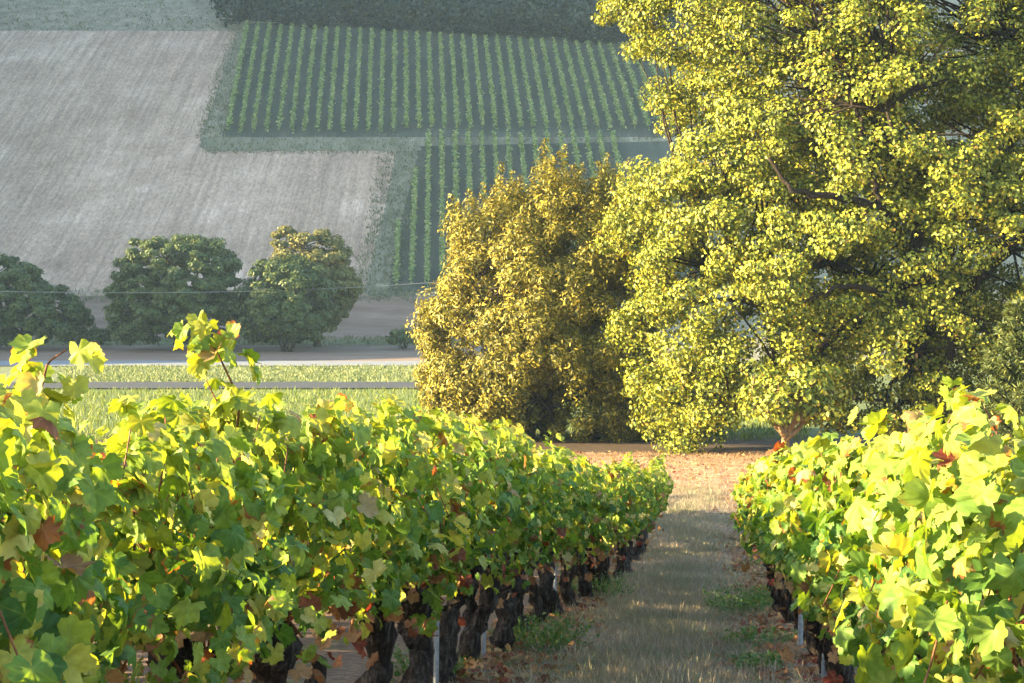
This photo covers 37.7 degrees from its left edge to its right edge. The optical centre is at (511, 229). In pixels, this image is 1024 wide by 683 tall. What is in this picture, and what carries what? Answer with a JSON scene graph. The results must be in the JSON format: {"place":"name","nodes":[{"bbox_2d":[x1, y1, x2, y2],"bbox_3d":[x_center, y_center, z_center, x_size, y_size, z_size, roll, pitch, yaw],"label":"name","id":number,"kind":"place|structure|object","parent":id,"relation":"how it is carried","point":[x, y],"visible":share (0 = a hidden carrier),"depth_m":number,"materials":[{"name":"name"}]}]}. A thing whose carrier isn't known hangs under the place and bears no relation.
{"place":"outdoors","nodes":[
{"label":"outdoors","id":0,"kind":"place"},
{"bbox_2d":[0,0,239,29],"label":"hilltop meadow","id":1,"kind":"structure","parent":0,"point":[70,8],"depth_m":218.21,"materials":[{"name":"green plant"}]},
{"bbox_2d":[0,30,395,296],"bbox_3d":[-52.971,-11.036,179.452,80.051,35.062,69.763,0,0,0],"label":"stubble field","id":2,"kind":"structure","parent":0,"point":[99,77],"depth_m":171.53,"materials":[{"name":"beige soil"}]},
{"bbox_2d":[0,360,425,365],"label":"road","id":3,"kind":"structure","parent":0,"point":[240,363],"depth_m":104.05,"materials":[{"name":"grey asphalt"}]},
{"bbox_2d":[199,29,248,143],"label":"grass margin","id":4,"kind":"object","parent":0,"point":[213,133],"depth_m":188.74,"materials":[{"name":"green plant"}]},
{"bbox_2d":[5,382,481,387],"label":"farm lane","id":5,"kind":"structure","parent":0,"point":[246,384],"depth_m":77.60,"materials":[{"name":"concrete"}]},
{"bbox_2d":[0,345,518,360],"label":"brown field","id":6,"kind":"structure","parent":0,"point":[265,352],"depth_m":118.71,"materials":[{"name":"soil"}]},
{"bbox_2d":[0,252,95,346],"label":"valley tree","id":7,"kind":"object","parent":6,"relation":"on","point":[21,278],"visible":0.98,"depth_m":122.53,"materials":[{"name":"green plant"}]},
{"bbox_2d":[102,233,245,349],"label":"valley tree","id":8,"kind":"object","parent":6,"relation":"on","point":[155,313],"visible":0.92,"depth_m":120.94,"materials":[{"name":"green plant"}]},
{"bbox_2d":[233,254,339,351],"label":"valley tree","id":9,"kind":"object","parent":6,"relation":"on","point":[295,318],"visible":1,"depth_m":119.39,"materials":[{"name":"green plant"}]},
{"bbox_2d":[384,325,420,348],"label":"valley shrub","id":10,"kind":"object","parent":6,"relation":"on","point":[399,336],"visible":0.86,"depth_m":123.44,"materials":[{"name":"green plant"}]},
{"bbox_2d":[0,366,583,381],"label":"crop strip","id":11,"kind":"object","parent":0,"point":[6,370],"visible":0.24,"depth_m":92.32,"materials":[{"name":"green plant"}]},
{"bbox_2d":[52,363,426,381],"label":"crop tufts","id":12,"kind":"object","parent":11,"relation":"on","point":[329,374],"visible":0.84,"depth_m":88.86,"materials":[{"name":"green plant"}]},
{"bbox_2d":[0,296,619,338],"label":"brown slope","id":13,"kind":"structure","parent":0,"point":[385,317],"depth_m":141.57,"materials":[{"name":"soil"}]},
{"bbox_2d":[32,339,619,344],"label":"grass bank","id":14,"kind":"structure","parent":0,"point":[170,342],"depth_m":130.33,"materials":[{"name":"green plant"}]},
{"bbox_2d":[363,151,417,293],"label":"grass headland","id":15,"kind":"object","parent":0,"point":[384,252],"depth_m":158.68,"materials":[{"name":"green plant"}]},
{"bbox_2d":[199,137,680,150],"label":"grass track","id":16,"kind":"structure","parent":0,"point":[420,141],"depth_m":176.08,"materials":[{"name":"green plant"}]},
{"bbox_2d":[223,23,699,136],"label":"vineyard soil","id":17,"kind":"structure","parent":0,"point":[640,129],"depth_m":191.21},
{"bbox_2d":[226,20,248,131],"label":"hillside vine row","id":18,"kind":"object","parent":17,"relation":"on","point":[229,118],"visible":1,"depth_m":192.68,"materials":[{"name":"green plant"}]},
{"bbox_2d":[237,21,259,132],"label":"hillside vine row","id":19,"kind":"object","parent":17,"relation":"on","point":[246,90],"visible":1,"depth_m":190.90,"materials":[{"name":"green plant"}]},
{"bbox_2d":[251,22,271,131],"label":"hillside vine row","id":20,"kind":"object","parent":17,"relation":"on","point":[255,106],"visible":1,"depth_m":191.64,"materials":[{"name":"green plant"}]},
{"bbox_2d":[264,23,283,131],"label":"hillside vine row","id":21,"kind":"object","parent":17,"relation":"on","point":[273,74],"visible":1,"depth_m":191.50,"materials":[{"name":"green plant"}]},
{"bbox_2d":[276,22,294,130],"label":"hillside vine row","id":22,"kind":"object","parent":17,"relation":"on","point":[285,74],"visible":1,"depth_m":192.25,"materials":[{"name":"green plant"}]},
{"bbox_2d":[288,23,306,132],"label":"hillside vine row","id":23,"kind":"object","parent":17,"relation":"on","point":[297,76],"visible":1,"depth_m":190.91,"materials":[{"name":"green plant"}]},
{"bbox_2d":[301,24,317,130],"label":"hillside vine row","id":24,"kind":"object","parent":17,"relation":"on","point":[305,120],"visible":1,"depth_m":191.54,"materials":[{"name":"green plant"}]},
{"bbox_2d":[314,25,328,131],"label":"hillside vine row","id":25,"kind":"object","parent":17,"relation":"on","point":[321,80],"visible":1,"depth_m":190.92,"materials":[{"name":"green plant"}]},
{"bbox_2d":[327,25,339,129],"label":"hillside vine row","id":26,"kind":"object","parent":17,"relation":"on","point":[334,69],"visible":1,"depth_m":191.14,"materials":[{"name":"green plant"}]},
{"bbox_2d":[340,27,351,131],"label":"hillside vine row","id":27,"kind":"object","parent":17,"relation":"on","point":[345,81],"visible":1,"depth_m":190.10,"materials":[{"name":"green plant"}]},
{"bbox_2d":[353,27,362,130],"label":"hillside vine row","id":28,"kind":"object","parent":17,"relation":"on","point":[357,84],"visible":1,"depth_m":190.46,"materials":[{"name":"green plant"}]},
{"bbox_2d":[365,27,375,131],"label":"hillside vine row","id":29,"kind":"object","parent":17,"relation":"on","point":[370,82],"visible":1,"depth_m":189.96,"materials":[{"name":"green plant"}]},
{"bbox_2d":[376,28,386,130],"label":"hillside vine row","id":30,"kind":"object","parent":17,"relation":"on","point":[382,81],"visible":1,"depth_m":189.67,"materials":[{"name":"green plant"}]},
{"bbox_2d":[390,29,397,130],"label":"hillside vine row","id":31,"kind":"object","parent":17,"relation":"on","point":[393,72],"visible":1,"depth_m":190.51,"materials":[{"name":"green plant"}]},
{"bbox_2d":[401,29,409,127],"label":"hillside vine row","id":32,"kind":"object","parent":17,"relation":"on","point":[406,82],"visible":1,"depth_m":190.11,"materials":[{"name":"green plant"}]},
{"bbox_2d":[414,30,422,128],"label":"hillside vine row","id":33,"kind":"object","parent":17,"relation":"on","point":[419,118],"visible":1,"depth_m":189.69,"materials":[{"name":"green plant"}]},
{"bbox_2d":[426,30,434,128],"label":"hillside vine row","id":34,"kind":"object","parent":17,"relation":"on","point":[431,112],"visible":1,"depth_m":189.72,"materials":[{"name":"green plant"}]},
{"bbox_2d":[437,31,448,128],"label":"hillside vine row","id":35,"kind":"object","parent":17,"relation":"on","point":[442,82],"visible":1,"depth_m":190.05,"materials":[{"name":"green plant"}]},
{"bbox_2d":[448,33,460,129],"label":"hillside vine row","id":36,"kind":"object","parent":17,"relation":"on","point":[455,90],"visible":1,"depth_m":188.80,"materials":[{"name":"green plant"}]},
{"bbox_2d":[460,33,473,128],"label":"hillside vine row","id":37,"kind":"object","parent":17,"relation":"on","point":[469,117],"visible":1,"depth_m":189.08,"materials":[{"name":"green plant"}]},
{"bbox_2d":[471,33,484,126],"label":"hillside vine row","id":38,"kind":"object","parent":17,"relation":"on","point":[479,88],"visible":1,"depth_m":189.48,"materials":[{"name":"green plant"}]},
{"bbox_2d":[482,34,498,128],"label":"hillside vine row","id":39,"kind":"object","parent":17,"relation":"on","point":[494,117],"visible":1,"depth_m":189.06,"materials":[{"name":"green plant"}]},
{"bbox_2d":[494,34,510,129],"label":"hillside vine row","id":40,"kind":"object","parent":17,"relation":"on","point":[502,78],"visible":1,"depth_m":190.14,"materials":[{"name":"green plant"}]},
{"bbox_2d":[505,36,523,127],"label":"hillside vine row","id":41,"kind":"object","parent":17,"relation":"on","point":[515,88],"visible":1,"depth_m":189.62,"materials":[{"name":"green plant"}]},
{"bbox_2d":[517,36,536,125],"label":"hillside vine row","id":42,"kind":"object","parent":17,"relation":"on","point":[527,88],"visible":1,"depth_m":189.40,"materials":[{"name":"green plant"}]},
{"bbox_2d":[529,36,549,129],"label":"hillside vine row","id":43,"kind":"object","parent":17,"relation":"on","point":[539,87],"visible":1,"depth_m":189.01,"materials":[{"name":"green plant"}]},
{"bbox_2d":[540,37,561,128],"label":"hillside vine row","id":44,"kind":"object","parent":17,"relation":"on","point":[555,105],"visible":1,"depth_m":189.78,"materials":[{"name":"green plant"}]},
{"bbox_2d":[552,37,574,129],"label":"hillside vine row","id":45,"kind":"object","parent":17,"relation":"on","point":[562,82],"visible":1,"depth_m":189.39,"materials":[{"name":"green plant"}]},
{"bbox_2d":[561,38,587,128],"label":"hillside vine row","id":46,"kind":"object","parent":17,"relation":"on","point":[577,96],"visible":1,"depth_m":189.67,"materials":[{"name":"green plant"}]},
{"bbox_2d":[573,40,599,127],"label":"hillside vine row","id":47,"kind":"object","parent":17,"relation":"on","point":[594,112],"visible":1,"depth_m":189.40,"materials":[{"name":"green plant"}]},
{"bbox_2d":[584,40,611,129],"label":"hillside vine row","id":48,"kind":"object","parent":17,"relation":"on","point":[602,97],"visible":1,"depth_m":189.45,"materials":[{"name":"green plant"}]},
{"bbox_2d":[597,40,626,128],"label":"hillside vine row","id":49,"kind":"object","parent":17,"relation":"on","point":[610,83],"visible":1,"depth_m":189.51,"materials":[{"name":"green plant"}]},
{"bbox_2d":[607,42,637,127],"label":"hillside vine row","id":50,"kind":"object","parent":17,"relation":"on","point":[629,102],"visible":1,"depth_m":189.02,"materials":[{"name":"green plant"}]},
{"bbox_2d":[618,42,650,130],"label":"hillside vine row","id":51,"kind":"object","parent":17,"relation":"on","point":[633,81],"visible":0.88,"depth_m":189.43,"materials":[{"name":"green plant"}]},
{"bbox_2d":[0,0,1023,682],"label":"ground","id":52,"kind":"structure","parent":0,"point":[350,668],"depth_m":42.76,"materials":[{"name":"soil"}]},
{"bbox_2d":[0,374,124,682],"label":"grapevine","id":53,"kind":"object","parent":52,"relation":"on","point":[71,503],"visible":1,"depth_m":2.87,"materials":[{"name":"green plant"}]},
{"bbox_2d":[0,333,290,682],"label":"grapevine","id":54,"kind":"object","parent":52,"relation":"on","point":[200,598],"visible":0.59,"depth_m":3.82,"materials":[{"name":"green plant"}]},
{"bbox_2d":[4,310,387,682],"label":"grapevine","id":55,"kind":"object","parent":52,"relation":"on","point":[274,590],"visible":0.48,"depth_m":4.92,"materials":[{"name":"green plant"}]},
{"bbox_2d":[111,391,446,682],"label":"grapevine","id":56,"kind":"object","parent":52,"relation":"on","point":[372,508],"visible":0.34,"depth_m":5.99,"materials":[{"name":"green plant"}]},
{"bbox_2d":[268,225,365,346],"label":"valley tree","id":57,"kind":"object","parent":52,"relation":"on","point":[334,261],"visible":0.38,"depth_m":125.72,"materials":[{"name":"green plant"}]},
{"bbox_2d":[0,0,674,345],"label":"hillside tufts","id":58,"kind":"object","parent":52,"relation":"on","point":[373,294],"visible":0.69,"depth_m":173.65,"materials":[{"name":"green plant"}]},
{"bbox_2d":[253,405,472,682],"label":"grapevine","id":59,"kind":"object","parent":52,"relation":"on","point":[374,637],"visible":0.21,"depth_m":7.04,"materials":[{"name":"green plant"}]},
{"bbox_2d":[9,385,812,440],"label":"meadow grass","id":60,"kind":"structure","parent":52,"relation":"on","point":[177,392],"depth_m":61.37,"materials":[{"name":"green plant"}]},
{"bbox_2d":[329,411,506,682],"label":"grapevine","id":61,"kind":"object","parent":52,"relation":"on","point":[420,603],"visible":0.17,"depth_m":7.99,"materials":[{"name":"green plant"}]},
{"bbox_2d":[390,642,472,682],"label":"weed clump","id":62,"kind":"object","parent":52,"relation":"on","point":[402,662],"visible":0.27,"depth_m":9.37,"materials":[{"name":"green plant"}]},
{"bbox_2d":[209,0,717,48],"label":"wood","id":63,"kind":"object","parent":52,"relation":"on","point":[537,17],"visible":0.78,"depth_m":208.65,"materials":[{"name":"green plant"}]},
{"bbox_2d":[415,411,533,682],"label":"grapevine","id":64,"kind":"object","parent":52,"relation":"on","point":[454,606],"visible":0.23,"depth_m":9.15,"materials":[{"name":"green plant"}]},
{"bbox_2d":[440,420,566,662],"bbox_3d":[-0.281,2.228,10.192,1.236,1.887,1.432,0,0,7],"label":"grapevine","id":65,"kind":"object","parent":52,"relation":"on","point":[477,614],"visible":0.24,"depth_m":10.13,"materials":[{"name":"green plant"}]},
{"bbox_2d":[449,436,569,651],"bbox_3d":[-0.152,2.443,11.230,1.203,1.774,1.382,0,0,7],"label":"grapevine","id":66,"kind":"object","parent":52,"relation":"on","point":[505,613],"visible":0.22,"depth_m":11.05,"materials":[{"name":"green plant"}]},
{"bbox_2d":[405,138,676,442],"bbox_3d":[0.867,1.890,44.942,8.216,9.321,7.071,0,0,0],"label":"tall bush","id":67,"kind":"object","parent":52,"relation":"on","point":[538,322],"visible":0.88,"depth_m":43.36,"materials":[{"name":"yellow plant"}]},
{"bbox_2d":[493,431,591,633],"bbox_3d":[0.063,2.620,12.428,1.121,1.805,1.320,0,0,7],"label":"grapevine","id":68,"kind":"object","parent":52,"relation":"on","point":[563,471],"visible":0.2,"depth_m":12.15,"materials":[{"name":"green plant"}]},
{"bbox_2d":[487,607,599,654],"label":"weed clump","id":69,"kind":"object","parent":52,"relation":"on","point":[532,633],"visible":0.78,"depth_m":11.55,"materials":[{"name":"green plant"}]},
{"bbox_2d":[528,448,605,624],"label":"grapevine","id":70,"kind":"object","parent":52,"relation":"on","point":[539,597],"visible":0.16,"depth_m":13.37,"materials":[{"name":"green plant"}]},
{"bbox_2d":[549,454,606,613],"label":"grapevine","id":71,"kind":"object","parent":52,"relation":"on","point":[595,528],"visible":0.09,"depth_m":14.26,"materials":[{"name":"green plant"}]},
{"bbox_2d":[557,464,625,606],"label":"grapevine","id":72,"kind":"object","parent":52,"relation":"on","point":[607,509],"visible":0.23,"depth_m":15.58,"materials":[{"name":"green plant"}]},
{"bbox_2d":[557,569,642,597],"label":"weed clump","id":73,"kind":"object","parent":52,"relation":"on","point":[617,582],"visible":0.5,"depth_m":17.45,"materials":[{"name":"green plant"}]},
{"bbox_2d":[576,458,641,597],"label":"grapevine","id":74,"kind":"object","parent":52,"relation":"on","point":[620,514],"visible":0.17,"depth_m":16.67,"materials":[{"name":"green plant"}]},
{"bbox_2d":[583,466,644,592],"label":"grapevine","id":75,"kind":"object","parent":52,"relation":"on","point":[634,511],"visible":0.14,"depth_m":17.73,"materials":[{"name":"green plant"}]},
{"bbox_2d":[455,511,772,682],"bbox_3d":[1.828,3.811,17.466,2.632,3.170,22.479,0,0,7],"label":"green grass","id":76,"kind":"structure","parent":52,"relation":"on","point":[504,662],"depth_m":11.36,"materials":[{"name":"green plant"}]},
{"bbox_2d":[589,462,656,584],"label":"grapevine","id":77,"kind":"object","parent":52,"relation":"on","point":[643,495],"visible":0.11,"depth_m":18.97,"materials":[{"name":"green plant"}]},
{"bbox_2d":[392,450,856,682],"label":"fallen leaves","id":78,"kind":"object","parent":52,"relation":"on","point":[510,671],"visible":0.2,"depth_m":12.04,"materials":[{"name":"brown plant"}]},
{"bbox_2d":[600,466,658,579],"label":"grapevine","id":79,"kind":"object","parent":52,"relation":"on","point":[619,553],"visible":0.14,"depth_m":20.02,"materials":[{"name":"green plant"}]},
{"bbox_2d":[611,465,666,572],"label":"grapevine","id":80,"kind":"object","parent":52,"relation":"on","point":[629,554],"visible":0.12,"depth_m":21.09,"materials":[{"name":"green plant"}]},
{"bbox_2d":[611,462,667,564],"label":"grapevine","id":81,"kind":"object","parent":52,"relation":"on","point":[637,550],"visible":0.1,"depth_m":22.24,"materials":[{"name":"green plant"}]},
{"bbox_2d":[620,452,674,547],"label":"grapevine","id":82,"kind":"object","parent":52,"relation":"on","point":[658,461],"visible":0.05,"depth_m":24.67,"materials":[{"name":"green plant"}]},
{"bbox_2d":[475,484,824,682],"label":"dry grass","id":83,"kind":"structure","parent":52,"relation":"on","point":[680,671],"depth_m":14.14,"materials":[{"name":"beige plant"}]},
{"bbox_2d":[569,450,767,508],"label":"rusty grass","id":84,"kind":"structure","parent":52,"relation":"on","point":[688,470],"depth_m":36.25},
{"bbox_2d":[702,580,793,615],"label":"weed clump","id":85,"kind":"object","parent":52,"relation":"on","point":[749,598],"visible":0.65,"depth_m":15.28,"materials":[{"name":"green plant"}]},
{"bbox_2d":[732,469,781,611],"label":"grapevine","id":86,"kind":"object","parent":52,"relation":"on","point":[776,595],"visible":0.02,"depth_m":14.60,"materials":[{"name":"green plant"}]},
{"bbox_2d":[719,622,804,650],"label":"weed clump","id":87,"kind":"object","parent":52,"relation":"on","point":[752,636],"visible":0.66,"depth_m":11.83,"materials":[{"name":"green plant"}]},
{"bbox_2d":[729,650,794,671],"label":"weed clump","id":88,"kind":"object","parent":52,"relation":"on","point":[757,659],"visible":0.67,"depth_m":10.23,"materials":[{"name":"green plant"}]},
{"bbox_2d":[738,474,793,623],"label":"grapevine","id":89,"kind":"object","parent":52,"relation":"on","point":[787,604],"visible":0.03,"depth_m":13.54,"materials":[{"name":"green plant"}]},
{"bbox_2d":[743,456,815,655],"bbox_3d":[2.155,2.373,10.570,1.043,1.596,1.217,0,0,7],"label":"grapevine","id":90,"kind":"object","parent":52,"relation":"on","point":[809,640],"visible":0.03,"depth_m":10.47,"materials":[{"name":"green plant"}]},
{"bbox_2d":[736,353,855,450],"bbox_3d":[6.789,4.448,35.963,2.895,2.987,2.578,0,0,0],"label":"tree","id":91,"kind":"object","parent":52,"relation":"on","point":[806,391],"visible":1,"depth_m":35.51,"materials":[{"name":"green plant"}]},
{"bbox_2d":[760,441,841,663],"bbox_3d":[1.752,1.838,7.431,1.058,1.560,1.215,0,0,7],"label":"grapevine","id":92,"kind":"object","parent":52,"relation":"on","point":[778,524],"visible":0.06,"depth_m":7.17,"materials":[{"name":"green plant"}]},
{"bbox_2d":[589,0,1023,454],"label":"oak tree","id":93,"kind":"object","parent":52,"relation":"on","point":[937,314],"visible":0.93,"depth_m":38.05,"materials":[{"name":"green plant"}]},
{"bbox_2d":[741,441,874,674],"bbox_3d":[2.010,2.193,9.582,1.105,1.687,1.280,0,0,7],"label":"grapevine","id":94,"kind":"object","parent":52,"relation":"on","point":[768,476],"visible":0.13,"depth_m":9.64,"materials":[{"name":"green plant"}]},
{"bbox_2d":[758,440,873,682],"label":"grapevine","id":95,"kind":"object","parent":52,"relation":"on","point":[779,552],"visible":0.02,"depth_m":8.33,"materials":[{"name":"green plant"}]},
{"bbox_2d":[772,440,934,682],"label":"grapevine","id":96,"kind":"object","parent":52,"relation":"on","point":[796,457],"visible":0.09,"depth_m":6.41,"materials":[{"name":"green plant"}]},
{"bbox_2d":[790,432,1018,669],"bbox_3d":[1.491,1.509,5.459,0.951,1.532,1.120,0,0,7],"label":"grapevine","id":97,"kind":"object","parent":52,"relation":"on","point":[833,595],"visible":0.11,"depth_m":5.66,"materials":[{"name":"green plant"}]},
{"bbox_2d":[795,376,1023,682],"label":"grapevine","id":98,"kind":"object","parent":52,"relation":"on","point":[860,563],"visible":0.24,"depth_m":4.41,"materials":[{"name":"green plant"}]},
{"bbox_2d":[844,385,1023,682],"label":"grapevine","id":99,"kind":"object","parent":52,"relation":"on","point":[962,613],"visible":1,"depth_m":3.02,"materials":[{"name":"green plant"}]},
{"bbox_2d":[969,298,1023,453],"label":"tree","id":100,"kind":"object","parent":52,"relation":"on","point":[1005,365],"visible":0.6,"depth_m":28.85,"materials":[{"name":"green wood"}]},
{"bbox_2d":[389,141,699,290],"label":"vineyard soil","id":101,"kind":"structure","parent":0,"point":[654,152],"depth_m":167.46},
{"bbox_2d":[408,165,418,283],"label":"hillside vine row","id":102,"kind":"object","parent":101,"relation":"on","point":[413,217],"visible":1,"depth_m":155.72,"materials":[{"name":"green plant"}]},
{"bbox_2d":[423,129,432,286],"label":"hillside vine row","id":103,"kind":"object","parent":101,"relation":"on","point":[427,250],"visible":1,"depth_m":158.49,"materials":[{"name":"green plant"}]},
{"bbox_2d":[437,129,447,279],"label":"hillside vine row","id":104,"kind":"object","parent":101,"relation":"on","point":[441,146],"visible":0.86,"depth_m":160.13,"materials":[{"name":"green plant"}]},
{"bbox_2d":[451,129,460,273],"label":"hillside vine row","id":105,"kind":"object","parent":101,"relation":"on","point":[455,164],"visible":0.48,"depth_m":166.62,"materials":[{"name":"green plant"}]},
{"bbox_2d":[464,129,472,240],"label":"hillside vine row","id":106,"kind":"object","parent":101,"relation":"on","point":[469,181],"visible":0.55,"depth_m":167.49,"materials":[{"name":"green plant"}]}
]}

